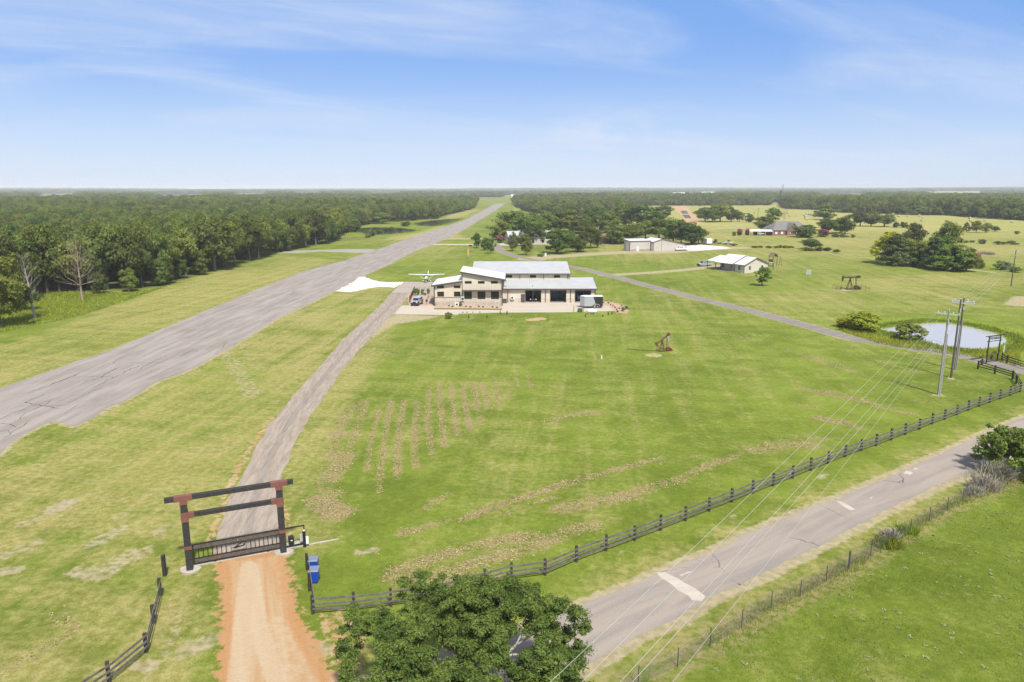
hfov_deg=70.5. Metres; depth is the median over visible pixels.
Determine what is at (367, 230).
pond water
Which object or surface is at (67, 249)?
oak tree
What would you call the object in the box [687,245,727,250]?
white gravel yard
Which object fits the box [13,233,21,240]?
oak tree
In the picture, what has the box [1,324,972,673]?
raked thatch
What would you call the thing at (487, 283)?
hangar house
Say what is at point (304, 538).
keypad post
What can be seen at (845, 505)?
road patch
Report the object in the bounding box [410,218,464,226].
shore grass
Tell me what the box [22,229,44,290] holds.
oak tree
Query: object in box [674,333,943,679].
power line
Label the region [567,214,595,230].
oak tree
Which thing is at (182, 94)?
sky
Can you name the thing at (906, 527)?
leafy weed
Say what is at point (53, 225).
oak tree
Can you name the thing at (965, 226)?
cedar tree
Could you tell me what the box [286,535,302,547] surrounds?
gate motor
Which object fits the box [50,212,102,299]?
dead tree
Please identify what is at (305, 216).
oak tree
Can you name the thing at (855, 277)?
pumpjack
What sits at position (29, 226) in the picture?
oak tree
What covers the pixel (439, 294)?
window
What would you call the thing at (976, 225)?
oak tree
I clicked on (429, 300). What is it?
steps
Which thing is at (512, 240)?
oak tree
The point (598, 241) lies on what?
round tree
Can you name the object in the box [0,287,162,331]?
meadow grass
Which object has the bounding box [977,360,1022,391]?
rail fence
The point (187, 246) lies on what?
oak tree
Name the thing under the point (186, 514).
timber gateway
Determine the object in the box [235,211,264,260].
oak tree
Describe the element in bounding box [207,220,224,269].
oak tree
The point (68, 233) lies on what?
oak tree
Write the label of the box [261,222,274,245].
oak tree
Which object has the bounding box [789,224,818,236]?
bush
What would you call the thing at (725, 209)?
oak tree
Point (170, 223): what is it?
oak tree
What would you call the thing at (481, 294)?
window
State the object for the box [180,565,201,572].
concrete footing
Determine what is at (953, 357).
utility pole
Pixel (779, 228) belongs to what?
brick house
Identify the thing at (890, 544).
leafy weed
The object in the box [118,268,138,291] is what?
oak tree
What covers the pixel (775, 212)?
round tree
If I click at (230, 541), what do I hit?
sliding gate
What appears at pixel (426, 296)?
retaining wall
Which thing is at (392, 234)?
shore grass
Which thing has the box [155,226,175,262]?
oak tree
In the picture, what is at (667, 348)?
pumpjack
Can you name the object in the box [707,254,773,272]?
white house
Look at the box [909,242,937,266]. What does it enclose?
oak tree
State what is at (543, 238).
oak tree
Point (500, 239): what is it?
crepe myrtle
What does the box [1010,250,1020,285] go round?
utility pole
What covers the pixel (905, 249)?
cedar tree
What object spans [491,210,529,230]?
oak tree
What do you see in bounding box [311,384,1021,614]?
rail fence
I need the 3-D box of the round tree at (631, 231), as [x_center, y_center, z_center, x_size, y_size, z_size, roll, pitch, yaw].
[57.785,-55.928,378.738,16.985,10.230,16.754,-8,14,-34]
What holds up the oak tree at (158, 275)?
on the ground at (704, 403)
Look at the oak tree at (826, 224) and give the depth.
457.73 m
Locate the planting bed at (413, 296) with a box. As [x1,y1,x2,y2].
[407,293,433,304]
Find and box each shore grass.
[353,226,423,234]
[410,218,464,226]
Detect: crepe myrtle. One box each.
[497,236,504,242]
[737,229,742,234]
[818,229,829,236]
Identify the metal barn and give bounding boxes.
[505,231,550,244]
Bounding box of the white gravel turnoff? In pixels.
[337,277,402,291]
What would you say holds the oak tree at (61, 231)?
on the ground at (704, 403)
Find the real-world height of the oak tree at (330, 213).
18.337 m
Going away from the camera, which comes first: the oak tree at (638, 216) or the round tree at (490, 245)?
the round tree at (490, 245)
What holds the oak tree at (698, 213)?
on the ground at (704, 403)
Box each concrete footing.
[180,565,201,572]
[274,548,293,555]
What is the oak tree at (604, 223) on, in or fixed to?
on the ground at (704, 403)
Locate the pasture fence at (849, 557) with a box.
[624,465,1023,681]
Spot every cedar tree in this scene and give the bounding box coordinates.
[878,233,916,265]
[918,237,944,269]
[935,249,958,270]
[963,222,969,230]
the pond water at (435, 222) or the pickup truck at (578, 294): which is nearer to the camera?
the pickup truck at (578, 294)
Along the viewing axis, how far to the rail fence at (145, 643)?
43.80 m
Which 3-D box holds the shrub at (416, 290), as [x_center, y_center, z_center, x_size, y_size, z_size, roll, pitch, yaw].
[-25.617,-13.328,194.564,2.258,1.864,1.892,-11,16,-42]
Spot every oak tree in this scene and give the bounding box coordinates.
[0,252,29,326]
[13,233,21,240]
[15,240,50,285]
[15,282,37,307]
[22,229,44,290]
[25,224,37,229]
[36,231,71,290]
[48,221,61,229]
[53,238,90,291]
[54,224,71,236]
[56,222,80,286]
[69,230,87,287]
[78,222,98,272]
[79,223,125,289]
[103,229,144,288]
[107,225,135,285]
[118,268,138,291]
[119,222,157,282]
[127,233,156,286]
[138,218,158,233]
[145,228,173,267]
[148,260,168,285]
[154,231,179,264]
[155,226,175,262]
[158,261,174,283]
[165,217,180,231]
[173,227,198,275]
[174,216,188,229]
[180,215,191,222]
[180,223,194,263]
[186,228,209,262]
[187,221,218,262]
[189,251,211,274]
[190,215,243,269]
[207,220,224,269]
[215,229,238,266]
[218,212,229,221]
[225,214,240,223]
[228,221,247,263]
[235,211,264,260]
[247,214,272,257]
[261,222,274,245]
[266,218,277,253]
[273,218,289,250]
[282,237,293,250]
[284,212,305,248]
[296,210,314,245]
[306,208,325,244]
[323,207,342,239]
[324,216,335,242]
[335,205,346,224]
[372,212,394,223]
[480,238,486,249]
[485,220,512,237]
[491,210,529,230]
[505,211,530,229]
[507,231,518,250]
[517,232,525,245]
[520,225,546,239]
[520,234,532,252]
[530,210,559,229]
[535,230,545,240]
[547,208,565,229]
[554,209,584,230]
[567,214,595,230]
[567,234,590,251]
[580,223,601,247]
[582,207,606,229]
[597,211,622,229]
[602,218,629,243]
[607,203,634,225]
[622,203,664,223]
[635,220,656,238]
[649,206,668,219]
[659,204,674,217]
[668,220,691,242]
[678,222,706,244]
[692,207,710,220]
[707,203,731,221]
[725,207,739,221]
[735,211,744,219]
[753,216,775,228]
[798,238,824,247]
[810,204,841,219]
[816,219,840,233]
[836,215,856,233]
[849,211,870,225]
[862,211,880,225]
[870,214,896,226]
[902,222,929,241]
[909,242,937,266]
[929,243,977,270]
[931,220,964,251]
[953,247,983,270]
[969,220,984,232]
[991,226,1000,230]
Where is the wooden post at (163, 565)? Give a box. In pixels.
[161,554,166,576]
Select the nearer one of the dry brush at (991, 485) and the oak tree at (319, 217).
the dry brush at (991, 485)
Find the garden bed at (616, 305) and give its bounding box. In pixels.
[603,301,628,312]
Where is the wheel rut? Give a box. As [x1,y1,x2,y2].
[244,293,400,547]
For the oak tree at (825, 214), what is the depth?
663.04 m
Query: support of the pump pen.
on the ground at (704, 403)
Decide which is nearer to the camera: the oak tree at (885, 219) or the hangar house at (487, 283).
the hangar house at (487, 283)
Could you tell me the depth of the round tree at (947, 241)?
270.27 m
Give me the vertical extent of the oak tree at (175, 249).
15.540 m
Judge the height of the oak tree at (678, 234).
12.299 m
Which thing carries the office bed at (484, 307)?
on the concrete forecourt
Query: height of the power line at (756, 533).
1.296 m
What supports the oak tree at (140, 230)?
on the ground at (704, 403)
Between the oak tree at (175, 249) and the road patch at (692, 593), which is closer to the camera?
the road patch at (692, 593)
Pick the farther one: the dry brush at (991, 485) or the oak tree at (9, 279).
the oak tree at (9, 279)
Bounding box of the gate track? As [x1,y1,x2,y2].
[196,538,338,565]
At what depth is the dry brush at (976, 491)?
67.43 m
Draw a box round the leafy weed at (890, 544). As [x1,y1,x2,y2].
[866,532,906,552]
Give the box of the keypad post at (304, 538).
[299,530,308,547]
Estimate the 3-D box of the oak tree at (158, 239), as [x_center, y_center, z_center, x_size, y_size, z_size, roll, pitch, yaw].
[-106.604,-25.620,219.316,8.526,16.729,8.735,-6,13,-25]
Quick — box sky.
[0,0,1023,188]
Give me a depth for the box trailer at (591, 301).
173.02 m
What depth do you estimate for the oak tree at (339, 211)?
437.82 m
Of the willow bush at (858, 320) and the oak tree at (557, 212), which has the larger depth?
the oak tree at (557, 212)
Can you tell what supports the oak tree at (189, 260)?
on the ground at (704, 403)
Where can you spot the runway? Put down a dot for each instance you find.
(242, 317)
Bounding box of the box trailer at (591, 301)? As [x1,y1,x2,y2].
[580,295,602,307]
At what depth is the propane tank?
164.82 m
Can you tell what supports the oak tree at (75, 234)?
on the ground at (704, 403)
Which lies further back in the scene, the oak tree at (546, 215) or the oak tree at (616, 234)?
the oak tree at (546, 215)
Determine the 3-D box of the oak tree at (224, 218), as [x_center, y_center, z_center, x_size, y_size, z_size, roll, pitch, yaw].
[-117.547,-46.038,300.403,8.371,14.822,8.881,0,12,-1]
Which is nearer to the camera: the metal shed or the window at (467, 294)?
the window at (467, 294)
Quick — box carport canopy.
[749,229,772,235]
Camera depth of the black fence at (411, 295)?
189.17 m
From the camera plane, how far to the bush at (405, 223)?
550.47 m
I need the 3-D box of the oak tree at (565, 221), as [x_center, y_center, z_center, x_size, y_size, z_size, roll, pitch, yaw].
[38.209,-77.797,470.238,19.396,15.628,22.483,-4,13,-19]
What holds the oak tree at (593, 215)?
on the ground at (704, 403)
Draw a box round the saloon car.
[529,294,536,300]
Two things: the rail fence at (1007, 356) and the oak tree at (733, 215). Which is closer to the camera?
the rail fence at (1007, 356)
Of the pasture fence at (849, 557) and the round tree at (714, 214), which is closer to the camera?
the pasture fence at (849, 557)
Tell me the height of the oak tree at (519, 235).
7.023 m
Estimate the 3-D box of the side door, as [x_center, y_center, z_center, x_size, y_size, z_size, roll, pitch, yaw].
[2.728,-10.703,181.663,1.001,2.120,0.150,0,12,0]
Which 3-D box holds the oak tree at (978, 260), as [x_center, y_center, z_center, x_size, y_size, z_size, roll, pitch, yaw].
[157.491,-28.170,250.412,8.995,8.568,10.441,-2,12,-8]
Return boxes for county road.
[438,417,1023,681]
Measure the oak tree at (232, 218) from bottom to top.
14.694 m
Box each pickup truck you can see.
[576,292,583,300]
[675,246,687,250]
[697,261,712,266]
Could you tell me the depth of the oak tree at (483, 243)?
335.43 m
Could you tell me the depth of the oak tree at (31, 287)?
169.30 m
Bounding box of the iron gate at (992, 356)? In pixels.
[987,352,997,361]
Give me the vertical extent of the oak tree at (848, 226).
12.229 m
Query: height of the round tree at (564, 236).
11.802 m
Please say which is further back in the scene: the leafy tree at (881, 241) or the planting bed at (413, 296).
the leafy tree at (881, 241)
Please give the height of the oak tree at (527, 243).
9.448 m
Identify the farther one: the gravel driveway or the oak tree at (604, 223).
the oak tree at (604, 223)
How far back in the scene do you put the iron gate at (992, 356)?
119.34 m
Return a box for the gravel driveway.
[213,293,406,552]
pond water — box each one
[360,227,415,234]
[414,219,458,225]
[882,323,1005,348]
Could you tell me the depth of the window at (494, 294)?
176.65 m
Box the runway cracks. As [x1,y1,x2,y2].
[0,240,414,436]
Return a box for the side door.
[521,294,524,301]
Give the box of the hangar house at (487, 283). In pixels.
[431,261,596,305]
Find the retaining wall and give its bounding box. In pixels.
[415,295,432,297]
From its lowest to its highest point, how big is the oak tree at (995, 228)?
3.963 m
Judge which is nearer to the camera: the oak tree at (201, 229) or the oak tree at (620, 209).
the oak tree at (201, 229)
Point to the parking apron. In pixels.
(405, 287)
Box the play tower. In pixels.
[768,252,781,266]
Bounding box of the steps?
[426,297,433,303]
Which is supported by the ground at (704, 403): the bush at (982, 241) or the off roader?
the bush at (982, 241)
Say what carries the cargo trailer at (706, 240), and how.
on the ground at (704, 403)
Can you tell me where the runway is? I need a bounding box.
[0,203,505,453]
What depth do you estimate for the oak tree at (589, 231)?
344.96 m
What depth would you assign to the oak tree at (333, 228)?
382.55 m
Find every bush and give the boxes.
[400,221,410,225]
[444,312,451,317]
[745,214,756,221]
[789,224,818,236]
[834,317,849,326]
[844,311,882,331]
[894,322,929,339]
[978,239,986,243]
[992,260,1015,269]
[1008,266,1023,271]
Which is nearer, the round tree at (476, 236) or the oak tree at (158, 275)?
the oak tree at (158, 275)
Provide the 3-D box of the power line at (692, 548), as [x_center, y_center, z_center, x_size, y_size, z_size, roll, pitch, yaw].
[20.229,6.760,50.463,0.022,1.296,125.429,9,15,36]
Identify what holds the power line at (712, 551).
attached to the utility pole at (942, 362)
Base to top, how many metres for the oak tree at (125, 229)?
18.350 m
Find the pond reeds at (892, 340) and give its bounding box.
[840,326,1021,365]
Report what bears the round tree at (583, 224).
on the ground at (704, 403)
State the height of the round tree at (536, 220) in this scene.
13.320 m
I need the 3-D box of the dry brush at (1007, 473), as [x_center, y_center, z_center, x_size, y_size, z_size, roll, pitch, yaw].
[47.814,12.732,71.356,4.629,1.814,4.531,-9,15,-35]
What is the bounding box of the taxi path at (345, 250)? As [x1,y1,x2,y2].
[277,249,374,252]
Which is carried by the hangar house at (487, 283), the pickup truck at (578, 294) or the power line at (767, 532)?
the pickup truck at (578, 294)
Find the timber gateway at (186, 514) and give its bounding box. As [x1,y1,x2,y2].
[164,478,292,570]
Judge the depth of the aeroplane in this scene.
220.97 m
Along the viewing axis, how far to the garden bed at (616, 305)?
174.50 m
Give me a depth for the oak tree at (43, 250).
197.23 m
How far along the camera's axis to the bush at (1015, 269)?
247.88 m
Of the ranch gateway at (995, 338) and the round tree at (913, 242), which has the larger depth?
the round tree at (913, 242)
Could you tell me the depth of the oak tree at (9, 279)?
148.22 m
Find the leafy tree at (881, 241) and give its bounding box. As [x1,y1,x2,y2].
[869,231,902,261]
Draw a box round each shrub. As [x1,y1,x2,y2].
[413,288,419,293]
[969,422,1023,469]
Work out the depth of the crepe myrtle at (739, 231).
444.79 m
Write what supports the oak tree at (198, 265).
on the ground at (704, 403)
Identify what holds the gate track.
on the ground at (704, 403)
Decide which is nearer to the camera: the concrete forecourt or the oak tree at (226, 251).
the concrete forecourt
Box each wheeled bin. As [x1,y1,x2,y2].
[307,555,318,565]
[308,565,319,582]
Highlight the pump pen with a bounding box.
[833,284,869,290]
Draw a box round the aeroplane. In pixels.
[413,270,439,281]
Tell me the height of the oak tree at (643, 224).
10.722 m
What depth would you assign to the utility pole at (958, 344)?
113.39 m
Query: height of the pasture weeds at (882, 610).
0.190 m
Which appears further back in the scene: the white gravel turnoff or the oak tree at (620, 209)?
the oak tree at (620, 209)
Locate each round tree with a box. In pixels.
[235,230,248,255]
[471,232,480,247]
[486,237,496,251]
[526,215,547,230]
[545,227,575,253]
[576,219,596,234]
[593,229,602,247]
[608,224,642,242]
[628,223,644,238]
[645,218,670,237]
[658,217,684,240]
[693,228,710,243]
[701,209,723,221]
[765,207,782,220]
[892,237,930,257]
[927,234,963,256]
[982,222,992,231]
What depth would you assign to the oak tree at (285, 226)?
328.63 m
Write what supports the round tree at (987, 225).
on the ground at (704, 403)
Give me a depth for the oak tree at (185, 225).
266.94 m
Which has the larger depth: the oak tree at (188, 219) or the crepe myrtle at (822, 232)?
the crepe myrtle at (822, 232)
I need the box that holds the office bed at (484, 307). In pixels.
[434,306,501,308]
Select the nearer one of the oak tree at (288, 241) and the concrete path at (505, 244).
the oak tree at (288, 241)
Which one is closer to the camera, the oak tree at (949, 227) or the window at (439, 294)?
the window at (439, 294)
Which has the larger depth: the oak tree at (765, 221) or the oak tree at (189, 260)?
the oak tree at (765, 221)
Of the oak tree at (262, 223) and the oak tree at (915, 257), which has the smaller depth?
the oak tree at (915, 257)
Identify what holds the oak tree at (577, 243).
on the ground at (704, 403)
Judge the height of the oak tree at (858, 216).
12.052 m
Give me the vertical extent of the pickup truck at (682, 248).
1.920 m
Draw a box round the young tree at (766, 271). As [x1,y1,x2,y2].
[753,266,772,285]
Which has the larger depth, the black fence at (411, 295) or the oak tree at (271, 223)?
the oak tree at (271, 223)
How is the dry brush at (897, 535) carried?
on the ground at (704, 403)
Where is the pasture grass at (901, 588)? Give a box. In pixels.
[655,482,1023,681]
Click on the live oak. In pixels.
(470, 624)
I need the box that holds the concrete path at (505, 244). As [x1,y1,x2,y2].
[433,243,508,245]
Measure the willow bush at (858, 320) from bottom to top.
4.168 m
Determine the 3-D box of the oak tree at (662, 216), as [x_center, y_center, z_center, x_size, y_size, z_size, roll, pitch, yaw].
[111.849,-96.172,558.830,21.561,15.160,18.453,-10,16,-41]
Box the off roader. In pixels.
[410,296,423,305]
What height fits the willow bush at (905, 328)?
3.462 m
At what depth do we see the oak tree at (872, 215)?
549.71 m
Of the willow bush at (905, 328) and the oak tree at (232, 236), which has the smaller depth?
the willow bush at (905, 328)
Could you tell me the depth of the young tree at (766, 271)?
212.11 m
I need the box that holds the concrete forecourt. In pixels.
[395,302,612,314]
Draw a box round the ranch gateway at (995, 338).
[985,334,1004,362]
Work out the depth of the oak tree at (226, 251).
251.65 m
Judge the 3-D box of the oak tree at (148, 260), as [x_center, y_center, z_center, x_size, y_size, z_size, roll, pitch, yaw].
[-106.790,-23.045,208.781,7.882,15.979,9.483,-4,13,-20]
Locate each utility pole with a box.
[937,309,959,394]
[950,299,974,377]
[954,297,973,369]
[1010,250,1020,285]
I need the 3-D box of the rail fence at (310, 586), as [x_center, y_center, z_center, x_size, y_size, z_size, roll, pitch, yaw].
[-14.369,17.196,51.504,0.263,1.573,6.309,-4,13,-19]
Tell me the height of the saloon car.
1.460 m
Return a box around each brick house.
[600,233,621,242]
[761,221,803,235]
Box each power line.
[550,384,864,681]
[582,314,942,681]
[620,312,953,681]
[633,315,957,680]
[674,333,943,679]
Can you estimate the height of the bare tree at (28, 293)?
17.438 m
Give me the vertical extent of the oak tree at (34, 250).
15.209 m
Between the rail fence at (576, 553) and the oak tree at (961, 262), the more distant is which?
the oak tree at (961, 262)
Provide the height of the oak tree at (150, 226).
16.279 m
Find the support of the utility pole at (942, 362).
on the ground at (704, 403)
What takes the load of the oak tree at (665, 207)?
on the ground at (704, 403)
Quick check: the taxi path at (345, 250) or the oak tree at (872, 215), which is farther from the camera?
the oak tree at (872, 215)
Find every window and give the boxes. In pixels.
[437,292,443,296]
[454,292,460,296]
[464,291,471,298]
[478,291,484,298]
[491,291,498,298]
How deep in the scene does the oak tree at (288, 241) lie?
330.78 m
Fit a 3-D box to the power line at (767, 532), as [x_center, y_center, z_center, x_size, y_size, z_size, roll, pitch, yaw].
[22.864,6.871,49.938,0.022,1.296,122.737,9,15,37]
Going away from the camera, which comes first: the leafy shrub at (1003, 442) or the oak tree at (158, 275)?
the leafy shrub at (1003, 442)
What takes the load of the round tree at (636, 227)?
on the ground at (704, 403)
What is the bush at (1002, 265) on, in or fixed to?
on the ground at (704, 403)
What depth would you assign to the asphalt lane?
159.75 m
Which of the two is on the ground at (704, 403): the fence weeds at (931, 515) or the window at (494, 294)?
the fence weeds at (931, 515)
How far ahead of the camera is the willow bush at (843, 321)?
149.40 m
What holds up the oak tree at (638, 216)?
on the ground at (704, 403)
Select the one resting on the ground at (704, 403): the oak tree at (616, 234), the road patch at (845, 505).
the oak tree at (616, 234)
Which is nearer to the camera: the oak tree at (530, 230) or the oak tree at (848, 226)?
the oak tree at (530, 230)
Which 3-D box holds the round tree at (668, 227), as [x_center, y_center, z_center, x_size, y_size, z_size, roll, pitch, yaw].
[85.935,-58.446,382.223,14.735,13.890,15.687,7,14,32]
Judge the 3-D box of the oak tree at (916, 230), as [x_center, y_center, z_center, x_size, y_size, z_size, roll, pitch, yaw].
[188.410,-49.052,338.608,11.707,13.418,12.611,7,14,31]
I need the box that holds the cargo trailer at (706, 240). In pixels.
[701,238,711,243]
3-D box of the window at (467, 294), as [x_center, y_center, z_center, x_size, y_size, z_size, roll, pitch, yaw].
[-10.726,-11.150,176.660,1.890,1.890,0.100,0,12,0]
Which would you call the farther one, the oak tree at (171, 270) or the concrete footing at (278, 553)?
the oak tree at (171, 270)
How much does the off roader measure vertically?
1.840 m
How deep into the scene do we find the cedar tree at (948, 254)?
250.27 m
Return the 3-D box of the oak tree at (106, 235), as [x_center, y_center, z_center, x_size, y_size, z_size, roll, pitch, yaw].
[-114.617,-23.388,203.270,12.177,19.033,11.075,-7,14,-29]
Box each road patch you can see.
[657,572,704,600]
[837,501,854,509]
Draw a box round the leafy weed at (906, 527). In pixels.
[887,521,923,537]
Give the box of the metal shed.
[624,237,684,250]
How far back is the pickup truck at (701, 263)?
267.07 m
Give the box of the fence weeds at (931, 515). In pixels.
[703,472,1023,649]
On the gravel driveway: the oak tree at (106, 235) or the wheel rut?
the wheel rut
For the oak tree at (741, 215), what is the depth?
625.65 m
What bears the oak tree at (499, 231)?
on the ground at (704, 403)
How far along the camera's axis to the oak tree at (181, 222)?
270.51 m
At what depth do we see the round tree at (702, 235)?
373.54 m
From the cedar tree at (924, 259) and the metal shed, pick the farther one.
the metal shed
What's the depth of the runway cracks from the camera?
110.69 m
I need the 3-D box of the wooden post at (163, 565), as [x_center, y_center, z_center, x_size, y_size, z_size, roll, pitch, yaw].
[-25.654,16.562,53.432,0.240,1.820,0.240,0,12,0]
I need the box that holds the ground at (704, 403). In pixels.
[0,189,1023,681]
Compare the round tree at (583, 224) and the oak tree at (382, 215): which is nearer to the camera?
the round tree at (583, 224)
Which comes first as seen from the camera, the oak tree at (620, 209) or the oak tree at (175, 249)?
the oak tree at (175, 249)
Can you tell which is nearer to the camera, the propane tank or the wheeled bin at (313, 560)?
the wheeled bin at (313, 560)
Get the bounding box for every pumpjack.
[655,332,672,351]
[841,275,860,289]
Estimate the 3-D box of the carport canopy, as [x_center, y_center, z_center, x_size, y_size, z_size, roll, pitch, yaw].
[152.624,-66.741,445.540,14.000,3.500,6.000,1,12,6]
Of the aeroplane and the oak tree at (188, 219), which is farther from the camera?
the oak tree at (188, 219)
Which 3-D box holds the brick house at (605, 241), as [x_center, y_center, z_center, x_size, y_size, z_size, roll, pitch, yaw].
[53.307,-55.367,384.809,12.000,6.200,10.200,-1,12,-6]
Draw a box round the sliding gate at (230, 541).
[192,525,304,563]
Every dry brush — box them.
[876,525,902,540]
[961,484,989,496]
[962,469,1009,493]
[969,458,1023,482]
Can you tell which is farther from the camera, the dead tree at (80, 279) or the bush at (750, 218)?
the bush at (750, 218)
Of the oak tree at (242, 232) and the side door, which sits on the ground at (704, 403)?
the oak tree at (242, 232)
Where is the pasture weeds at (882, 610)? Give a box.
[713,494,1023,681]
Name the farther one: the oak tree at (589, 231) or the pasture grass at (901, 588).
the oak tree at (589, 231)
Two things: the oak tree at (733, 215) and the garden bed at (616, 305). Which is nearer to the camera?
the garden bed at (616, 305)
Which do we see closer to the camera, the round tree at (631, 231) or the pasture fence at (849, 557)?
the pasture fence at (849, 557)
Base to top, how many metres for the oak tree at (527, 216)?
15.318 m
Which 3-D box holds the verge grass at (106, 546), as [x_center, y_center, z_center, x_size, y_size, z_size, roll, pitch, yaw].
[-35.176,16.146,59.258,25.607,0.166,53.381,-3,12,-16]
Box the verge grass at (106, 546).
[0,431,250,681]
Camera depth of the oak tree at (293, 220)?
341.08 m
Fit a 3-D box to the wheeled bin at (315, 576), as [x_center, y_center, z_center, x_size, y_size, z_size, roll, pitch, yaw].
[-14.365,16.986,52.715,0.724,1.073,0.876,-1,12,-6]
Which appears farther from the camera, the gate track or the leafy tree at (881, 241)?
the leafy tree at (881, 241)
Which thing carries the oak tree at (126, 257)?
on the ground at (704, 403)
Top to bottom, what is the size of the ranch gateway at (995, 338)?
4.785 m
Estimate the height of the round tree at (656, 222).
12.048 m
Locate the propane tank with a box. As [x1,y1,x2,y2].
[587,308,596,313]
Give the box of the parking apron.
[391,282,433,292]
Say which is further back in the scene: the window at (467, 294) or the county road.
the window at (467, 294)
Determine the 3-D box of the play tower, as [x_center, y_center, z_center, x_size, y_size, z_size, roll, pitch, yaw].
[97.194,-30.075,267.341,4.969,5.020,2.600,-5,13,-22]
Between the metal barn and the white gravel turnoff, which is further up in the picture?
the metal barn
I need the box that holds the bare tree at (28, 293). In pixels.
[12,246,40,318]
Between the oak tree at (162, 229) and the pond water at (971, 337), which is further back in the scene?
the oak tree at (162, 229)
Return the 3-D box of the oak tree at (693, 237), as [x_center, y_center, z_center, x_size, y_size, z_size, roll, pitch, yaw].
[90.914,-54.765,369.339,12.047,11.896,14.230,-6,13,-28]
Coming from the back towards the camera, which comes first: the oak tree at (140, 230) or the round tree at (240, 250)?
the round tree at (240, 250)
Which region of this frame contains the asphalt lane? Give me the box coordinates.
[493,244,1023,373]
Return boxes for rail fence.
[81,577,161,681]
[305,553,314,614]
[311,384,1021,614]
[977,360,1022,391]
[1001,353,1023,366]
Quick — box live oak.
[333,568,597,681]
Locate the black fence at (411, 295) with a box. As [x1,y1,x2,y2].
[409,286,414,302]
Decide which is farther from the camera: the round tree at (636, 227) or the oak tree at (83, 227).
the round tree at (636, 227)
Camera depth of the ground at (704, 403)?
76.90 m

